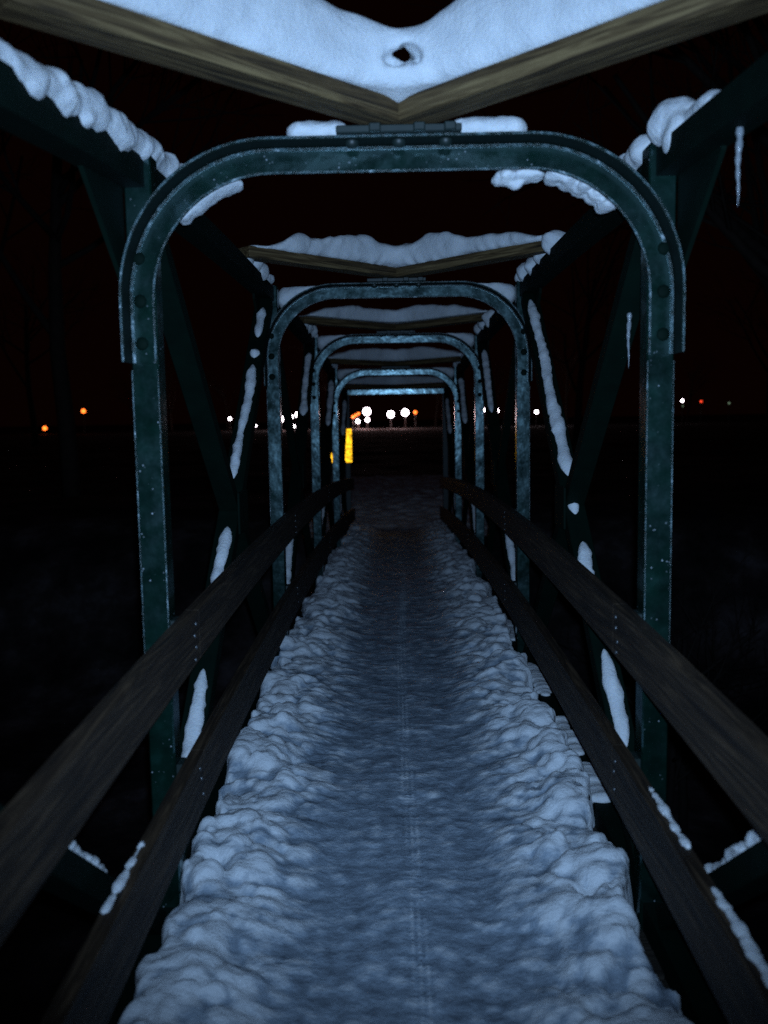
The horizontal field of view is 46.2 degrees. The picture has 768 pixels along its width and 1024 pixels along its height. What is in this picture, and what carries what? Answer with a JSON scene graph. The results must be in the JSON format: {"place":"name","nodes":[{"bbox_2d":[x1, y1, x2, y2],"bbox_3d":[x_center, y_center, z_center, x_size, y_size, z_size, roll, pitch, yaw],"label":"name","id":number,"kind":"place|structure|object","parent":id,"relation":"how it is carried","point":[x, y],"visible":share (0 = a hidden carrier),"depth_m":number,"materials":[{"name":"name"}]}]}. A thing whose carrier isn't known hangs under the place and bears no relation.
{"place":"outdoors","nodes":[
{"label":"outdoors","id":0,"kind":"place"},
{"bbox_2d":[102,0,662,102],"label":"snow ridge","id":1,"kind":"structure","parent":0,"point":[456,39],"depth_m":2.33,"materials":[{"name":"white snow"}]},
{"bbox_2d":[0,414,767,1023],"bbox_3d":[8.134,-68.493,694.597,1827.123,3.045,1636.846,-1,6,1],"label":"ground","id":2,"kind":"structure","parent":0,"point":[70,620],"depth_m":15.96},
{"bbox_2d":[81,409,85,433],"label":"street lamp","id":3,"kind":"object","parent":2,"relation":"on","point":[83,411],"visible":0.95,"depth_m":169.98,"materials":[{"name":"orange glass"}]},
{"bbox_2d":[107,365,133,424],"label":"bare tree","id":4,"kind":"object","parent":2,"relation":"on","point":[129,393],"visible":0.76,"depth_m":214.30,"materials":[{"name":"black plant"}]},
{"bbox_2d":[0,19,285,496],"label":"bare tree","id":5,"kind":"object","parent":2,"relation":"on","point":[53,326],"visible":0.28,"depth_m":20.64,"materials":[{"name":"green plant"}]},
{"bbox_2d":[281,330,366,425],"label":"bare tree","id":6,"kind":"object","parent":2,"relation":"on","point":[323,371],"visible":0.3,"depth_m":194.03,"materials":[{"name":"brown plant"}]},
{"bbox_2d":[330,453,333,513],"bbox_3d":[-0.846,0.835,15.156,0.075,3.658,0.098,-1,6,1],"label":"marker post","id":7,"kind":"object","parent":2,"relation":"on","point":[331,479],"visible":0.24,"depth_m":15.01,"materials":[{"name":"yellow"}]},
{"bbox_2d":[363,408,369,414],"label":"street lamp","id":8,"kind":"object","parent":2,"relation":"on","point":[366,411],"visible":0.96,"depth_m":168.51,"materials":[{"name":"white glass"}]},
{"bbox_2d":[0,0,767,1023],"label":"footbridge","id":9,"kind":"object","parent":2,"relation":"on","point":[704,968],"visible":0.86,"depth_m":2.77,"materials":[{"name":"green paint"}]},
{"bbox_2d":[68,840,106,872],"bbox_3d":[-0.761,0.860,2.219,0.081,0.275,0.395,-1,6,1],"label":"snow clump","id":10,"kind":"object","parent":9,"relation":"on","point":[92,859],"visible":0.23,"depth_m":2.22,"materials":[{"name":"white snow"}]},
{"bbox_2d":[0,39,183,177],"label":"snow clump","id":11,"kind":"object","parent":9,"relation":"on","point":[90,107],"visible":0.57,"depth_m":2.21,"materials":[{"name":"white snow"}]},
{"bbox_2d":[100,841,144,913],"bbox_3d":[-0.654,0.916,2.271,0.031,0.029,0.345,-1,6,1],"label":"snow clump","id":12,"kind":"object","parent":9,"relation":"on","point":[118,885],"visible":1,"depth_m":2.22,"materials":[{"name":"white snow"}]},
{"bbox_2d":[181,669,207,756],"bbox_3d":[-0.740,0.825,3.529,0.072,0.328,0.392,-1,6,1],"label":"snow strip","id":13,"kind":"object","parent":9,"relation":"on","point":[194,724],"visible":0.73,"depth_m":3.52,"materials":[{"name":"white snow"}]},
{"bbox_2d":[180,180,242,224],"bbox_3d":[-0.557,-0.997,2.885,0.215,0.137,0.133,-1,6,1],"label":"snow clump","id":14,"kind":"object","parent":9,"relation":"on","point":[202,206],"visible":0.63,"depth_m":2.86,"materials":[{"name":"white snow"}]},
{"bbox_2d":[210,527,231,583],"bbox_3d":[-0.740,0.251,4.087,0.074,0.328,0.392,-1,6,1],"label":"snow strip","id":15,"kind":"object","parent":9,"relation":"on","point":[224,544],"visible":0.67,"depth_m":4.11,"materials":[{"name":"white snow"}]},
{"bbox_2d":[230,364,255,477],"bbox_3d":[-0.749,-0.500,4.816,0.066,0.621,0.741,-1,6,2],"label":"snow strip","id":16,"kind":"object","parent":9,"relation":"on","point":[250,385],"visible":0.94,"depth_m":4.79,"materials":[{"name":"white snow"}]},
{"bbox_2d":[250,349,259,357],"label":"snow strip","id":17,"kind":"object","parent":9,"relation":"on","point":[254,353],"visible":1,"depth_m":5.19,"materials":[{"name":"white snow"}]},
{"bbox_2d":[254,308,265,336],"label":"snow strip","id":18,"kind":"object","parent":9,"relation":"on","point":[260,317],"visible":1,"depth_m":5.42,"materials":[{"name":"white snow"}]},
{"bbox_2d":[248,258,274,283],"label":"snow clump","id":19,"kind":"object","parent":9,"relation":"on","point":[262,268],"visible":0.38,"depth_m":5.25,"materials":[{"name":"white snow"}]},
{"bbox_2d":[286,538,293,583],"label":"snow strip","id":20,"kind":"object","parent":9,"relation":"on","point":[289,549],"visible":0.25,"depth_m":6.64,"materials":[{"name":"white snow"}]},
{"bbox_2d":[278,286,313,307],"bbox_3d":[-0.538,-1.377,5.919,0.332,0.188,0.212,-1,6,1],"label":"snow wedge","id":21,"kind":"object","parent":9,"relation":"attached to","point":[286,294],"visible":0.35,"depth_m":5.83,"materials":[{"name":"white snow"}]},
{"bbox_2d":[299,353,311,415],"bbox_3d":[-0.709,-1.176,8.215,0.082,0.606,0.755,-1,6,1],"label":"snow strip","id":22,"kind":"object","parent":9,"relation":"on","point":[303,408],"visible":1,"depth_m":8.16,"materials":[{"name":"white snow"}]},
{"bbox_2d":[305,324,317,337],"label":"snow clump","id":23,"kind":"object","parent":9,"relation":"on","point":[312,330],"visible":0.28,"depth_m":8.39,"materials":[{"name":"white snow"}]},
{"bbox_2d":[286,120,344,135],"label":"snow clump","id":24,"kind":"object","parent":9,"relation":"on","point":[309,128],"visible":0.56,"depth_m":2.66,"materials":[{"name":"white snow"}]},
{"bbox_2d":[322,507,324,524],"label":"snow strip","id":25,"kind":"object","parent":9,"relation":"on","point":[323,510],"visible":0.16,"depth_m":9.76,"materials":[{"name":"white snow"}]},
{"bbox_2d":[326,380,333,425],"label":"snow strip","id":26,"kind":"object","parent":9,"relation":"on","point":[330,400],"visible":1,"depth_m":11.20,"materials":[{"name":"white snow"}]},
{"bbox_2d":[318,335,344,349],"bbox_3d":[-0.501,-1.651,8.916,0.334,0.185,0.219,-1,6,1],"label":"snow wedge","id":27,"kind":"object","parent":9,"relation":"attached to","point":[323,341],"visible":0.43,"depth_m":8.82,"materials":[{"name":"white snow"}]},
{"bbox_2d":[341,400,346,434],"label":"snow strip","id":28,"kind":"object","parent":9,"relation":"on","point":[344,405],"visible":1,"depth_m":14.21,"materials":[{"name":"white snow"}]},
{"bbox_2d":[338,369,358,379],"bbox_3d":[-0.469,-1.799,11.927,0.341,0.185,0.225,-1,6,1],"label":"snow wedge","id":29,"kind":"object","parent":9,"relation":"attached to","point":[342,373],"visible":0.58,"depth_m":11.83,"materials":[{"name":"white snow"}]},
{"bbox_2d":[298,304,487,323],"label":"snow ridge","id":30,"kind":"structure","parent":9,"relation":"on","point":[415,313],"depth_m":8.23,"materials":[{"name":"white snow"}]},
{"bbox_2d":[328,346,461,360],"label":"snow ridge","id":31,"kind":"structure","parent":9,"relation":"on","point":[405,354],"depth_m":11.23,"materials":[{"name":"white snow"}]},
{"bbox_2d":[347,376,444,384],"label":"snow ridge","id":32,"kind":"structure","parent":9,"relation":"on","point":[386,380],"depth_m":14.28,"materials":[{"name":"white snow"}]},
{"bbox_2d":[250,231,542,267],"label":"snow ridge","id":33,"kind":"structure","parent":9,"relation":"on","point":[423,249],"depth_m":5.26,"materials":[{"name":"white snow"}]},
{"bbox_2d":[433,367,453,377],"bbox_3d":[0.777,-1.816,11.914,0.338,0.191,0.216,-1,6,1],"label":"snow wedge","id":34,"kind":"object","parent":9,"relation":"attached to","point":[449,371],"visible":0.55,"depth_m":11.82,"materials":[{"name":"white snow"}]},
{"bbox_2d":[445,398,451,433],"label":"snow strip","id":35,"kind":"object","parent":9,"relation":"on","point":[449,425],"visible":1,"depth_m":14.16,"materials":[{"name":"white snow"}]},
{"bbox_2d":[453,352,463,366],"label":"snow clump","id":36,"kind":"object","parent":9,"relation":"on","point":[456,363],"visible":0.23,"depth_m":11.44,"materials":[{"name":"white snow"}]},
{"bbox_2d":[446,333,473,346],"bbox_3d":[0.739,-1.670,8.905,0.332,0.188,0.215,-1,6,1],"label":"snow wedge","id":37,"kind":"object","parent":9,"relation":"attached to","point":[467,338],"visible":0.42,"depth_m":8.80,"materials":[{"name":"white snow"}]},
{"bbox_2d":[458,378,466,422],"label":"snow strip","id":38,"kind":"object","parent":9,"relation":"on","point":[463,403],"visible":1,"depth_m":11.15,"materials":[{"name":"white snow"}]},
{"bbox_2d":[470,502,474,532],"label":"snow strip","id":39,"kind":"object","parent":9,"relation":"on","point":[473,508],"visible":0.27,"depth_m":9.69,"materials":[{"name":"white snow"}]},
{"bbox_2d":[474,309,495,334],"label":"snow clump","id":40,"kind":"object","parent":9,"relation":"on","point":[486,316],"visible":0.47,"depth_m":7.62,"materials":[{"name":"white snow"}]},
{"bbox_2d":[482,350,493,411],"bbox_3d":[0.946,-1.202,8.193,0.074,0.606,0.755,-1,6,1],"label":"snow strip","id":41,"kind":"object","parent":9,"relation":"on","point":[486,371],"visible":1,"depth_m":8.16,"materials":[{"name":"white snow"}]},
{"bbox_2d":[455,116,526,132],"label":"snow clump","id":42,"kind":"object","parent":9,"relation":"on","point":[494,124],"visible":0.61,"depth_m":2.66,"materials":[{"name":"white snow"}]},
{"bbox_2d":[479,282,514,313],"bbox_3d":[0.701,-1.395,5.904,0.341,0.192,0.220,-1,6,1],"label":"snow wedge","id":43,"kind":"object","parent":9,"relation":"attached to","point":[507,291],"visible":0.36,"depth_m":5.80,"materials":[{"name":"white snow"}]},
{"bbox_2d":[505,533,514,580],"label":"snow strip","id":44,"kind":"object","parent":9,"relation":"on","point":[509,541],"visible":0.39,"depth_m":6.63,"materials":[{"name":"white snow"}]},
{"bbox_2d":[507,619,514,640],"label":"snow clump","id":45,"kind":"object","parent":9,"relation":"on","point":[511,627],"visible":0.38,"depth_m":6.64,"materials":[{"name":"white snow"}]},
{"bbox_2d":[491,169,544,189],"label":"snow clump","id":46,"kind":"object","parent":9,"relation":"on","point":[514,179],"visible":0.92,"depth_m":2.80,"materials":[{"name":"white snow"}]},
{"bbox_2d":[514,230,565,281],"bbox_3d":[0.911,-1.440,5.199,0.190,0.165,1.296,-1,6,1],"label":"snow clump","id":47,"kind":"object","parent":9,"relation":"on","point":[551,238],"visible":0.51,"depth_m":4.92,"materials":[{"name":"white snow"}]},
{"bbox_2d":[528,662,552,695],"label":"snow clump","id":48,"kind":"object","parent":9,"relation":"on","point":[541,685],"visible":0.74,"depth_m":5.29,"materials":[{"name":"white snow"}]},
{"bbox_2d":[528,299,572,475],"bbox_3d":[0.913,-0.741,5.003,0.088,1.029,1.229,-1,6,1],"label":"snow strip","id":49,"kind":"object","parent":9,"relation":"on","point":[558,430],"visible":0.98,"depth_m":4.84,"materials":[{"name":"white snow"}]},
{"bbox_2d":[556,716,584,755],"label":"snow clump","id":50,"kind":"object","parent":9,"relation":"on","point":[574,742],"visible":0.57,"depth_m":4.39,"materials":[{"name":"white snow"}]},
{"bbox_2d":[568,503,578,513],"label":"snow strip","id":51,"kind":"object","parent":9,"relation":"on","point":[573,508],"visible":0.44,"depth_m":4.28,"materials":[{"name":"white snow"}]},
{"bbox_2d":[543,171,615,213],"bbox_3d":[0.625,-1.021,2.866,0.235,0.130,0.165,-1,6,1],"label":"snow clump","id":52,"kind":"object","parent":9,"relation":"on","point":[596,199],"visible":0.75,"depth_m":2.83,"materials":[{"name":"white snow"}]},
{"bbox_2d":[577,541,594,574],"bbox_3d":[0.909,0.244,4.046,0.071,0.200,0.238,-1,6,1],"label":"snow strip","id":53,"kind":"object","parent":9,"relation":"on","point":[584,558],"visible":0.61,"depth_m":4.06,"materials":[{"name":"white snow"}]},
{"bbox_2d":[582,762,612,802],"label":"snow clump","id":54,"kind":"object","parent":9,"relation":"on","point":[599,793],"visible":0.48,"depth_m":3.82,"materials":[{"name":"white snow"}]},
{"bbox_2d":[601,649,628,746],"bbox_3d":[0.914,0.734,3.570,0.081,0.305,0.364,-1,6,1],"label":"snow strip","id":55,"kind":"object","parent":9,"relation":"on","point":[612,687],"visible":0.91,"depth_m":3.55,"materials":[{"name":"white snow"}]},
{"bbox_2d":[626,313,631,367],"bbox_3d":[0.890,-0.639,3.273,0.022,0.231,0.023,-1,6,1],"label":"icicle","id":56,"kind":"object","parent":9,"relation":"hanging from","point":[629,323],"visible":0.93,"depth_m":3.26,"materials":[{"name":"white"}]},
{"bbox_2d":[619,134,650,169],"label":"snow clump","id":57,"kind":"object","parent":9,"relation":"on","point":[632,156],"visible":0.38,"depth_m":2.88,"materials":[{"name":"white snow"}]},
{"bbox_2d":[648,786,690,849],"bbox_3d":[0.798,0.853,2.526,0.031,0.028,0.364,-1,6,1],"label":"snow clump","id":58,"kind":"object","parent":9,"relation":"on","point":[665,811],"visible":1,"depth_m":2.50,"materials":[{"name":"white snow"}]},
{"bbox_2d":[647,89,720,153],"bbox_3d":[0.874,-1.125,2.553,0.173,0.188,0.453,-1,6,1],"label":"snow clump","id":59,"kind":"object","parent":9,"relation":"on","point":[668,117],"visible":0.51,"depth_m":2.62,"materials":[{"name":"white snow"}]},
{"bbox_2d":[704,829,762,872],"bbox_3d":[0.904,0.850,2.235,0.111,0.425,0.572,-1,6,1],"label":"snow clump","id":60,"kind":"object","parent":9,"relation":"on","point":[752,837],"visible":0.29,"depth_m":2.19,"materials":[{"name":"white snow"}]},
{"bbox_2d":[710,886,767,986],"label":"snow clump","id":61,"kind":"object","parent":9,"relation":"on","point":[750,947],"visible":1,"depth_m":1.97,"materials":[{"name":"white snow"}]},
{"bbox_2d":[735,127,743,205],"bbox_3d":[0.873,-0.864,2.214,0.022,0.216,0.023,-1,6,1],"label":"icicle","id":62,"kind":"object","parent":9,"relation":"hanging from","point":[739,141],"visible":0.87,"depth_m":2.21,"materials":[{"name":"white"}]},
{"bbox_2d":[388,411,393,417],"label":"street lamp","id":63,"kind":"object","parent":2,"relation":"on","point":[390,414],"visible":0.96,"depth_m":171.16,"materials":[{"name":"white glass"}]},
{"bbox_2d":[402,409,407,427],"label":"street lamp","id":64,"kind":"object","parent":2,"relation":"on","point":[405,412],"visible":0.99,"depth_m":166.00,"materials":[{"name":"white glass"}]},
{"bbox_2d":[0,0,767,426],"label":"sky","id":65,"kind":"structure","parent":0,"point":[392,208],"materials":[{"name":"black"}]},
{"bbox_2d":[303,475,487,537],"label":"path","id":66,"kind":"structure","parent":0,"point":[396,502],"depth_m":17.52,"materials":[{"name":"white snow"}]},
{"bbox_2d":[118,520,693,1023],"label":"snow path","id":67,"kind":"structure","parent":0,"point":[398,826],"depth_m":3.26,"materials":[{"name":"white snow"}]}
]}

